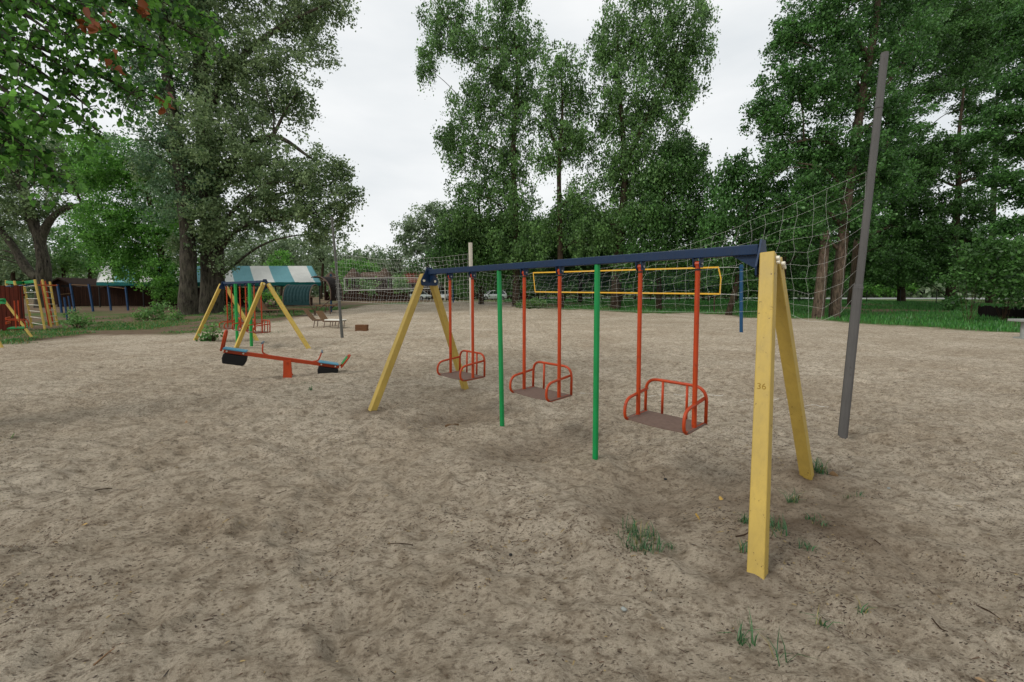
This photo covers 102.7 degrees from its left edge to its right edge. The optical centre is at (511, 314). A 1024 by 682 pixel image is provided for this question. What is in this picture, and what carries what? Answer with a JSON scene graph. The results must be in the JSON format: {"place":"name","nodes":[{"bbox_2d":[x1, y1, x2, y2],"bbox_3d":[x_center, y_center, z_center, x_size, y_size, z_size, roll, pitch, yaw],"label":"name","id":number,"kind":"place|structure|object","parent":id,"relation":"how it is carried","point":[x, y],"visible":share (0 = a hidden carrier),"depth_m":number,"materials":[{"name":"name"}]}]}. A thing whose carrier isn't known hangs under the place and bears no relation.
{"place":"outdoors","nodes":[
{"label":"outdoors","id":0,"kind":"place"},
{"bbox_2d":[0,295,1023,681],"bbox_3d":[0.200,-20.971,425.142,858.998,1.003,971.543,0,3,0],"label":"ground","id":1,"kind":"structure","parent":0,"point":[412,473],"depth_m":3.21,"materials":[{"name":"sand"}]},
{"bbox_2d":[0,285,26,330],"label":"plank fence","id":2,"kind":"object","parent":1,"relation":"on","point":[11,295],"visible":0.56,"depth_m":17.92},
{"bbox_2d":[0,298,32,347],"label":"swing set","id":3,"kind":"object","parent":1,"relation":"on","point":[3,301],"visible":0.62,"depth_m":15.41,"materials":[{"name":"yellow paint"}]},
{"bbox_2d":[5,300,28,329],"bbox_3d":[-17.426,-0.005,14.424,0.455,0.986,0.840,-3,4,-44],"label":"hanging swing","id":4,"kind":"object","parent":3,"relation":"hanging from","point":[15,320],"visible":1,"depth_m":14.28,"materials":[{"name":"orange paint"}]},
{"bbox_2d":[0,217,59,287],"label":"shade tree","id":5,"kind":"object","parent":1,"relation":"on","point":[28,255],"visible":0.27,"depth_m":51.02,"materials":[{"name":"green plant"}]},
{"bbox_2d":[5,279,58,328],"bbox_3d":[-23.005,-0.425,19.628,4.976,2.572,1.753,3,4,40],"label":"climbing frame","id":6,"kind":"object","parent":1,"relation":"on","point":[45,297],"visible":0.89,"depth_m":19.85,"materials":[{"name":"yellow paint"}]},
{"bbox_2d":[0,108,114,307],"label":"leaning poplar","id":7,"kind":"object","parent":1,"relation":"on","point":[31,217],"visible":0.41,"depth_m":35.42,"materials":[{"name":"green plant"}]},
{"bbox_2d":[40,218,96,277],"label":"shade tree","id":8,"kind":"object","parent":1,"relation":"on","point":[65,257],"visible":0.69,"depth_m":55.17,"materials":[{"name":"green plant"}]},
{"bbox_2d":[56,307,95,329],"bbox_3d":[-20.127,0.178,19.047,1.348,1.099,0.989,0,3,0],"label":"shrub","id":9,"kind":"object","parent":1,"relation":"on","point":[73,318],"visible":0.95,"depth_m":19.01,"materials":[{"name":"green plant"}]},
{"bbox_2d":[52,277,119,304],"bbox_3d":[-42.744,-2.263,41.589,3.920,2.855,4.900,0,3,0],"label":"hut","id":10,"kind":"object","parent":1,"relation":"on","point":[66,282],"visible":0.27,"depth_m":39.57,"materials":[{"name":"brown wood"}]},
{"bbox_2d":[60,206,117,278],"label":"shade tree","id":11,"kind":"object","parent":1,"relation":"on","point":[90,275],"visible":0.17,"depth_m":59.29,"materials":[{"name":"green plant"}]},
{"bbox_2d":[56,284,128,319],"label":"pull up bars","id":12,"kind":"object","parent":1,"relation":"on","point":[90,296],"visible":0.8,"depth_m":31.15,"materials":[{"name":"blue paint"}]},
{"bbox_2d":[0,0,236,212],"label":"poplar tree","id":13,"kind":"object","parent":1,"relation":"on","point":[52,116],"visible":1,"depth_m":4.50,"materials":[{"name":"green plant"}]},
{"bbox_2d":[55,130,199,308],"bbox_3d":[-31.182,-7.673,33.481,10.864,15.157,6.628,0,3,0],"label":"maple tree","id":14,"kind":"object","parent":1,"relation":"on","point":[105,173],"visible":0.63,"depth_m":32.47,"materials":[{"name":"green plant"}]},
{"bbox_2d":[56,286,199,306],"bbox_3d":[-35.187,-1.649,38.028,12.000,1.961,0.125,-1,3,-10],"label":"plank fence","id":15,"kind":"object","parent":1,"relation":"on","point":[82,297],"visible":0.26,"depth_m":37.64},
{"bbox_2d":[128,300,175,319],"bbox_3d":[-21.648,-0.266,24.565,2.538,1.291,1.670,-1,3,-23],"label":"shrub","id":16,"kind":"object","parent":1,"relation":"on","point":[147,313],"visible":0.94,"depth_m":24.40,"materials":[{"name":"green plant"}]},
{"bbox_2d":[85,0,241,314],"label":"poplar tree","id":17,"kind":"object","parent":1,"relation":"on","point":[188,300],"visible":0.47,"depth_m":27.76,"materials":[{"name":"green plant"}]},
{"bbox_2d":[164,309,186,320],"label":"shrub","id":18,"kind":"object","parent":1,"relation":"on","point":[177,317],"visible":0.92,"depth_m":23.89,"materials":[{"name":"green plant"}]},
{"bbox_2d":[0,307,357,343],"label":"ground weeds","id":19,"kind":"object","parent":1,"relation":"on","point":[122,324],"visible":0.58,"depth_m":19.72,"materials":[{"name":"green plant"}]},
{"bbox_2d":[96,266,320,306],"bbox_3d":[-28.580,-2.569,38.418,23.689,3.992,5.012,0,3,0],"label":"tent","id":20,"kind":"object","parent":1,"relation":"on","point":[281,276],"visible":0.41,"depth_m":36.92,"materials":[{"name":"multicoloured fabric"}]},
{"bbox_2d":[194,322,223,341],"bbox_3d":[-10.265,0.545,13.907,0.998,0.842,0.782,0,3,0],"label":"shrub","id":21,"kind":"object","parent":1,"relation":"on","point":[206,336],"visible":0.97,"depth_m":13.95,"materials":[{"name":"green plant"}]},
{"bbox_2d":[224,286,246,303],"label":"shrub","id":22,"kind":"object","parent":1,"relation":"on","point":[229,298],"visible":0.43,"depth_m":37.82,"materials":[{"name":"green plant"}]},
{"bbox_2d":[223,229,261,287],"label":"willow tree","id":23,"kind":"object","parent":1,"relation":"on","point":[239,255],"visible":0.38,"depth_m":72.62,"materials":[{"name":"green plant"}]},
{"bbox_2d":[123,0,369,313],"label":"poplar tree","id":24,"kind":"object","parent":1,"relation":"on","point":[215,138],"visible":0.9,"depth_m":28.27,"materials":[{"name":"green plant"}]},
{"bbox_2d":[193,279,310,348],"bbox_3d":[-8.627,0.037,13.321,5.654,2.308,1.374,2,4,35],"label":"swing set","id":25,"kind":"object","parent":1,"relation":"on","point":[263,284],"visible":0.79,"depth_m":12.94,"materials":[{"name":"blue paint"}]},
{"bbox_2d":[219,285,239,328],"bbox_3d":[-9.720,-0.270,14.065,0.517,1.513,0.502,2,4,37],"label":"hanging swing","id":26,"kind":"object","parent":25,"relation":"hanging from","point":[227,322],"visible":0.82,"depth_m":14.11,"materials":[{"name":"orange paint"}]},
{"bbox_2d":[232,286,254,330],"bbox_3d":[-8.772,-0.232,13.338,0.550,1.513,0.502,2,4,37],"label":"hanging swing","id":27,"kind":"object","parent":25,"relation":"hanging from","point":[240,324],"visible":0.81,"depth_m":13.40,"materials":[{"name":"orange paint"}]},
{"bbox_2d":[246,286,270,333],"bbox_3d":[-7.851,-0.195,12.632,0.584,1.513,0.502,2,4,37],"label":"hanging swing","id":28,"kind":"object","parent":25,"relation":"hanging from","point":[261,325],"visible":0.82,"depth_m":12.68,"materials":[{"name":"orange paint"}]},
{"bbox_2d":[231,224,283,265],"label":"willow tree","id":29,"kind":"object","parent":1,"relation":"on","point":[263,258],"visible":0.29,"depth_m":84.15,"materials":[{"name":"green plant"}]},
{"bbox_2d":[244,289,285,312],"bbox_3d":[-17.657,-0.973,29.921,3.517,1.882,1.913,0,3,0],"label":"shrub","id":30,"kind":"object","parent":1,"relation":"on","point":[268,295],"visible":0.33,"depth_m":29.81,"materials":[{"name":"green plant"}]},
{"bbox_2d":[252,299,284,315],"bbox_3d":[-16.040,-0.391,27.125,1.841,1.276,0.805,0,3,6],"label":"sun lounger","id":31,"kind":"object","parent":1,"relation":"on","point":[264,308],"visible":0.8,"depth_m":27.10,"materials":[{"name":"wood"}]},
{"bbox_2d":[262,248,297,295],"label":"shade tree","id":32,"kind":"object","parent":1,"relation":"on","point":[286,259],"visible":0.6,"depth_m":54.39,"materials":[{"name":"green plant"}]},
{"bbox_2d":[220,329,350,377],"bbox_3d":[-4.449,0.791,8.202,2.273,1.070,0.280,-1,3,-26],"label":"seesaw","id":33,"kind":"object","parent":1,"relation":"on","point":[234,356],"visible":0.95,"depth_m":8.08,"materials":[{"name":"orange paint"}]},
{"bbox_2d":[253,222,321,265],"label":"willow tree","id":34,"kind":"object","parent":1,"relation":"on","point":[283,245],"visible":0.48,"depth_m":78.28,"materials":[{"name":"green plant"}]},
{"bbox_2d":[282,284,317,314],"bbox_3d":[-14.259,-0.916,27.623,1.771,2.286,1.305,0,3,-4],"label":"canopy bench","id":35,"kind":"object","parent":1,"relation":"on","point":[296,295],"visible":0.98,"depth_m":27.05,"materials":[{"name":"metal"}]},
{"bbox_2d":[288,224,347,298],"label":"willow tree","id":36,"kind":"object","parent":1,"relation":"on","point":[317,254],"visible":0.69,"depth_m":73.54,"materials":[{"name":"green plant"}]},
{"bbox_2d":[311,276,342,313],"bbox_3d":[-13.468,-1.357,29.900,1.663,2.914,1.321,1,3,16],"label":"canopy bench","id":37,"kind":"object","parent":1,"relation":"on","point":[330,281],"visible":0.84,"depth_m":29.50,"materials":[{"name":"metal"}]},
{"bbox_2d":[322,271,339,299],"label":"gazebo","id":38,"kind":"object","parent":1,"relation":"on","point":[326,295],"visible":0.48,"depth_m":59.71,"materials":[{"name":"brown wood"}]},
{"bbox_2d":[316,311,346,327],"bbox_3d":[-8.561,0.251,19.412,1.272,0.866,0.546,0,3,8],"label":"sun lounger","id":39,"kind":"object","parent":1,"relation":"on","point":[322,316],"visible":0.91,"depth_m":19.30,"materials":[{"name":"wood"}]},
{"bbox_2d":[331,217,343,337],"bbox_3d":[-6.465,-1.222,15.181,0.410,4.768,0.120,0,3,0],"label":"net pole","id":40,"kind":"object","parent":1,"relation":"on","point":[337,283],"visible":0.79,"depth_m":15.14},
{"bbox_2d":[335,254,468,303],"bbox_3d":[-3.701,-1.224,12.767,7.440,1.808,0.234,3,4,42],"label":"ball net","id":41,"kind":"object","parent":40,"relation":"attached to","point":[395,279],"visible":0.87,"depth_m":12.72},
{"bbox_2d":[325,238,364,287],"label":"willow tree","id":42,"kind":"object","parent":1,"relation":"on","point":[345,255],"visible":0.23,"depth_m":84.89,"materials":[{"name":"green plant"}]},
{"bbox_2d":[344,268,362,287],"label":"gazebo","id":43,"kind":"object","parent":1,"relation":"on","point":[356,274],"visible":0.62,"depth_m":57.21,"materials":[{"name":"brown wood"}]},
{"bbox_2d":[330,257,377,287],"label":"shade tree","id":44,"kind":"object","parent":1,"relation":"on","point":[344,271],"visible":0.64,"depth_m":65.72,"materials":[{"name":"green plant"}]},
{"bbox_2d":[356,276,380,300],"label":"shrub","id":45,"kind":"object","parent":1,"relation":"on","point":[366,288],"visible":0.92,"depth_m":52.83,"materials":[{"name":"green plant"}]},
{"bbox_2d":[360,272,387,287],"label":"shed","id":46,"kind":"structure","parent":1,"relation":"on","point":[367,275],"depth_m":62.23,"materials":[{"name":"brown wood"}]},
{"bbox_2d":[346,242,402,275],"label":"willow tree","id":47,"kind":"object","parent":1,"relation":"on","point":[373,254],"visible":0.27,"depth_m":78.57,"materials":[{"name":"green plant"}]},
{"bbox_2d":[342,287,409,300],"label":"plank fence","id":48,"kind":"object","parent":1,"relation":"on","point":[352,296],"visible":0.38,"depth_m":55.36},
{"bbox_2d":[376,268,392,287],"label":"gazebo","id":49,"kind":"object","parent":1,"relation":"on","point":[384,273],"visible":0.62,"depth_m":59.19,"materials":[{"name":"brown wood"}]},
{"bbox_2d":[370,244,422,274],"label":"willow tree","id":50,"kind":"object","parent":1,"relation":"on","point":[394,260],"visible":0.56,"depth_m":72.92,"materials":[{"name":"green plant"}]},
{"bbox_2d":[391,275,411,300],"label":"shrub","id":51,"kind":"object","parent":1,"relation":"on","point":[399,284],"visible":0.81,"depth_m":52.84,"materials":[{"name":"green plant"}]},
{"bbox_2d":[390,199,453,294],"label":"willow tree","id":52,"kind":"object","parent":1,"relation":"on","point":[409,229],"visible":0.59,"depth_m":66.33,"materials":[{"name":"green plant"}]},
{"bbox_2d":[401,271,443,298],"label":"house","id":53,"kind":"structure","parent":1,"relation":"on","point":[414,282],"depth_m":69.94,"materials":[{"name":"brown wood"}]},
{"bbox_2d":[404,243,462,291],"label":"shade tree","id":54,"kind":"object","parent":1,"relation":"on","point":[421,265],"visible":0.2,"depth_m":59.50,"materials":[{"name":"green plant"}]},
{"bbox_2d":[452,279,453,302],"bbox_3d":[-5.671,-2.567,39.218,0.201,3.408,0.194,1,3,22],"label":"net post","id":55,"kind":"object","parent":1,"relation":"on","point":[453,291],"visible":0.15,"depth_m":39.19,"materials":[{"name":"metal"}]},
{"bbox_2d":[334,276,451,290],"bbox_3d":[-9.729,-2.893,35.107,0.311,2.100,11.551,3,4,44],"label":"volleyball net","id":56,"kind":"object","parent":55,"relation":"attached to","point":[385,282],"visible":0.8,"depth_m":34.28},
{"bbox_2d":[448,285,468,299],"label":"shrub","id":57,"kind":"object","parent":1,"relation":"on","point":[458,291],"visible":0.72,"depth_m":63.35,"materials":[{"name":"green plant"}]},
{"bbox_2d":[468,242,472,357],"bbox_3d":[-1.017,-0.203,10.261,0.094,3.176,0.094,-3,4,-45],"label":"net pole","id":58,"kind":"object","parent":1,"relation":"on","point":[470,254],"visible":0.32,"depth_m":10.20,"materials":[{"name":"metal"}]},
{"bbox_2d":[411,0,554,306],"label":"birch tree","id":59,"kind":"object","parent":1,"relation":"on","point":[511,43],"visible":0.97,"depth_m":35.05,"materials":[{"name":"green plant"}]},
{"bbox_2d":[428,198,543,304],"bbox_3d":[-2.135,-5.322,37.492,10.871,10.769,5.970,0,3,0],"label":"birch tree","id":60,"kind":"object","parent":1,"relation":"on","point":[449,256],"visible":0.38,"depth_m":36.46,"materials":[{"name":"green plant"}]},
{"bbox_2d":[484,290,506,299],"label":"parked car","id":61,"kind":"object","parent":1,"relation":"on","point":[494,294],"visible":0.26,"depth_m":61.20,"materials":[{"name":"white paint"}]},
{"bbox_2d":[478,278,528,299],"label":"shrub","id":62,"kind":"object","parent":1,"relation":"on","point":[507,289],"visible":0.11,"depth_m":64.31,"materials":[{"name":"green plant"}]},
{"bbox_2d":[0,245,1023,297],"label":"woods","id":63,"kind":"object","parent":1,"relation":"on","point":[929,291],"visible":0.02,"depth_m":92.86,"materials":[{"name":"green plant"}]},
{"bbox_2d":[0,331,1023,681],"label":"litter","id":64,"kind":"object","parent":1,"relation":"on","point":[504,515],"visible":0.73,"depth_m":2.90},
{"bbox_2d":[515,296,551,308],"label":"shrub","id":65,"kind":"object","parent":1,"relation":"on","point":[533,302],"visible":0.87,"depth_m":34.44,"materials":[{"name":"green plant"}]},
{"bbox_2d":[509,278,577,299],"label":"shrub","id":66,"kind":"object","parent":1,"relation":"on","point":[531,290],"visible":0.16,"depth_m":59.53,"materials":[{"name":"green plant"}]},
{"bbox_2d":[523,38,601,308],"bbox_3d":[4.303,-11.125,34.064,6.760,21.784,5.167,0,3,0],"label":"birch tree","id":67,"kind":"object","parent":1,"relation":"on","point":[568,133],"visible":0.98,"depth_m":33.62,"materials":[{"name":"green plant"}]},
{"bbox_2d":[524,201,655,302],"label":"birch tree","id":68,"kind":"object","parent":1,"relation":"on","point":[553,256],"visible":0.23,"depth_m":42.77,"materials":[{"name":"green plant"}]},
{"bbox_2d":[368,239,813,579],"bbox_3d":[0.325,0.494,4.682,4.937,2.255,1.996,3,4,44],"label":"swing set","id":69,"kind":"object","parent":1,"relation":"on","point":[773,311],"visible":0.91,"depth_m":3.21,"materials":[{"name":"blue paint"}]},
{"bbox_2d":[437,274,485,381],"bbox_3d":[-0.715,0.157,5.658,0.431,1.426,0.590,-3,4,-44],"label":"hanging swing","id":70,"kind":"object","parent":69,"relation":"hanging from","point":[461,375],"visible":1,"depth_m":5.67,"materials":[{"name":"orange paint"}]},
{"bbox_2d":[509,269,572,401],"bbox_3d":[0.315,0.206,4.582,0.431,1.411,0.607,-3,4,-44],"label":"hanging swing","id":71,"kind":"object","parent":69,"relation":"hanging from","point":[543,393],"visible":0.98,"depth_m":4.59,"materials":[{"name":"orange paint"}]},
{"bbox_2d":[623,261,707,434],"bbox_3d":[1.321,0.254,3.530,0.431,1.396,0.584,-3,4,-44],"label":"hanging swing","id":72,"kind":"object","parent":69,"relation":"hanging from","point":[685,425],"visible":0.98,"depth_m":3.54,"materials":[{"name":"orange paint"}]},
{"bbox_2d":[564,275,633,299],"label":"shrub","id":73,"kind":"object","parent":1,"relation":"on","point":[583,288],"visible":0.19,"depth_m":57.19,"materials":[{"name":"green plant"}]},
{"bbox_2d":[535,293,737,301],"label":"rail fence","id":74,"kind":"object","parent":1,"relation":"on","point":[679,297],"visible":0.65,"depth_m":50.10,"materials":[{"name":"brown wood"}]},
{"bbox_2d":[600,270,687,300],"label":"shrub","id":75,"kind":"object","parent":1,"relation":"on","point":[634,285],"visible":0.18,"depth_m":55.26,"materials":[{"name":"green plant"}]},
{"bbox_2d":[614,513,673,554],"bbox_3d":[0.814,1.444,2.701,0.367,0.157,0.402,-1,3,-17],"label":"grass tuft","id":76,"kind":"object","parent":1,"relation":"on","point":[636,531],"visible":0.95,"depth_m":2.67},
{"bbox_2d":[571,0,721,308],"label":"birch tree","id":77,"kind":"object","parent":1,"relation":"on","point":[678,80],"visible":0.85,"depth_m":32.56,"materials":[{"name":"green plant"}]},
{"bbox_2d":[608,131,716,309],"bbox_3d":[11.736,-7.091,31.808,8.832,14.156,5.612,0,3,0],"label":"birch tree","id":78,"kind":"object","parent":1,"relation":"on","point":[682,220],"visible":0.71,"depth_m":31.32,"materials":[{"name":"green plant"}]},
{"bbox_2d":[642,266,731,300],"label":"shrub","id":79,"kind":"object","parent":1,"relation":"on","point":[709,284],"visible":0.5,"depth_m":54.73,"materials":[{"name":"green plant"}]},
{"bbox_2d":[739,264,743,332],"bbox_3d":[9.687,-0.531,17.352,0.239,3.172,0.194,-1,3,-22],"label":"net post","id":80,"kind":"object","parent":1,"relation":"on","point":[741,267],"visible":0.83,"depth_m":17.30,"materials":[{"name":"metal"}]},
{"bbox_2d":[530,266,738,294],"bbox_3d":[5.104,-1.651,20.793,11.565,1.300,0.498,2,4,38],"label":"volleyball net","id":81,"kind":"object","parent":80,"relation":"attached to","point":[630,292],"visible":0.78,"depth_m":20.07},
{"bbox_2d":[722,616,760,648],"bbox_3d":[1.112,1.527,1.950,0.208,0.152,0.160,-2,3,-31],"label":"grass tuft","id":82,"kind":"object","parent":1,"relation":"on","point":[741,635],"visible":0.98,"depth_m":1.98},
{"bbox_2d":[692,146,791,314],"bbox_3d":[15.844,-5.491,27.965,6.734,11.686,4.069,0,3,0],"label":"young tree","id":83,"kind":"object","parent":1,"relation":"on","point":[721,221],"visible":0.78,"depth_m":27.50,"materials":[{"name":"green plant"}]},
{"bbox_2d":[721,269,801,299],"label":"shrub","id":84,"kind":"object","parent":1,"relation":"on","point":[755,291],"visible":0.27,"depth_m":54.99,"materials":[{"name":"green plant"}]},
{"bbox_2d":[769,515,787,537],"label":"grass tuft","id":85,"kind":"object","parent":1,"relation":"on","point":[784,526],"visible":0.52,"depth_m":2.86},
{"bbox_2d":[759,626,817,666],"bbox_3d":[1.257,1.546,1.890,0.172,0.113,0.209,0,3,0],"label":"grass tuft","id":86,"kind":"object","parent":1,"relation":"on","point":[776,651],"visible":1,"depth_m":1.88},
{"bbox_2d":[749,197,849,278],"bbox_3d":[23.678,-5.190,35.225,8.799,9.895,5.995,0,3,0],"label":"elm tree","id":87,"kind":"object","parent":1,"relation":"on","point":[814,263],"visible":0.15,"depth_m":34.53,"materials":[{"name":"green plant"}]},
{"bbox_2d":[786,259,847,299],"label":"shrub","id":88,"kind":"object","parent":1,"relation":"on","point":[809,284],"visible":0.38,"depth_m":57.17,"materials":[{"name":"green plant"}]},
{"bbox_2d":[811,230,829,317],"bbox_3d":[19.517,-2.388,26.005,1.004,5.848,0.980,0,3,0],"label":"tree trunk","id":89,"kind":"object","parent":1,"relation":"on","point":[819,296],"visible":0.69,"depth_m":25.80,"materials":[{"name":"brown plant"}]},
{"bbox_2d":[812,455,828,474],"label":"grass tuft","id":90,"kind":"object","parent":1,"relation":"on","point":[818,469],"visible":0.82,"depth_m":3.76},
{"bbox_2d":[737,0,954,317],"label":"elm tree","id":91,"kind":"object","parent":1,"relation":"on","point":[846,44],"visible":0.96,"depth_m":25.51,"materials":[{"name":"green plant"}]},
{"bbox_2d":[838,51,888,438],"bbox_3d":[3.942,-0.603,4.620,0.426,4.588,0.100,-1,3,-10],"label":"net pole","id":92,"kind":"object","parent":1,"relation":"on","point":[851,352],"visible":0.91,"depth_m":4.60,"materials":[{"name":"metal"}]},
{"bbox_2d":[474,172,865,321],"bbox_3d":[1.383,-0.889,7.335,0.290,1.701,7.482,-3,4,-41],"label":"ball net","id":93,"kind":"object","parent":92,"relation":"attached to","point":[707,269],"visible":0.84,"depth_m":5.66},
{"bbox_2d":[774,136,968,301],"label":"elm tree","id":94,"kind":"object","parent":1,"relation":"on","point":[868,264],"visible":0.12,"depth_m":45.74,"materials":[{"name":"green plant"}]},
{"bbox_2d":[863,281,884,297],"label":"shrub","id":95,"kind":"object","parent":1,"relation":"on","point":[874,291],"visible":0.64,"depth_m":85.27,"materials":[{"name":"green plant"}]},
{"bbox_2d":[869,286,906,297],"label":"shrub","id":96,"kind":"object","parent":1,"relation":"on","point":[890,293],"visible":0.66,"depth_m":86.13,"materials":[{"name":"green plant"}]},
{"bbox_2d":[846,0,1023,304],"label":"elm tree","id":97,"kind":"object","parent":1,"relation":"on","point":[974,30],"visible":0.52,"depth_m":35.79,"materials":[{"name":"green plant"}]},
{"bbox_2d":[865,88,1014,306],"bbox_3d":[37.523,-9.864,35.677,12.189,19.028,6.705,0,3,0],"label":"elm tree","id":98,"kind":"object","parent":1,"relation":"on","point":[910,262],"visible":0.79,"depth_m":35.06,"materials":[{"name":"green plant"}]},
{"bbox_2d":[939,293,975,310],"bbox_3d":[35.079,-1.004,32.351,2.805,1.475,1.656,-1,3,-25],"label":"shrub","id":99,"kind":"object","parent":1,"relation":"on","point":[950,302],"visible":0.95,"depth_m":32.21,"materials":[{"name":"green plant"}]},
{"bbox_2d":[929,231,1022,321],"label":"shrub","id":100,"kind":"object","parent":1,"relation":"on","point":[986,249],"visible":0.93,"depth_m":22.66,"materials":[{"name":"green plant"}]},
{"bbox_2d":[933,0,1023,302],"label":"elm tree","id":101,"kind":"object","parent":1,"relation":"on","point":[997,72],"visible":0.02,"depth_m":42.06,"materials":[{"name":"green plant"}]},
{"bbox_2d":[950,0,1023,237],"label":"elm tree","id":102,"kind":"object","parent":1,"relation":"on","point":[1010,119],"visible":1,"depth_m":25.34,"materials":[{"name":"green plant"}]},
{"bbox_2d":[965,233,1023,321],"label":"shrub","id":103,"kind":"object","parent":1,"relation":"on","point":[1015,286],"visible":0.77,"depth_m":22.31,"materials":[{"name":"green plant"}]},
{"bbox_2d":[978,305,1023,318],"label":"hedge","id":104,"kind":"object","parent":1,"relation":"on","point":[992,311],"visible":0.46,"depth_m":25.77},
{"bbox_2d":[1008,319,1023,338],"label":"slab bench","id":105,"kind":"object","parent":1,"relation":"on","point":[1021,328],"visible":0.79,"depth_m":14.89,"materials":[{"name":"grey concrete"}]},
{"bbox_2d":[0,0,1023,293],"label":"sky","id":106,"kind":"structure","parent":0,"point":[375,114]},
{"bbox_2d":[502,298,1023,331],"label":"grass","id":107,"kind":"structure","parent":0,"point":[993,325],"depth_m":31.60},
{"bbox_2d":[506,298,1023,298],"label":"road","id":108,"kind":"structure","parent":0,"point":[829,298],"depth_m":71.98,"materials":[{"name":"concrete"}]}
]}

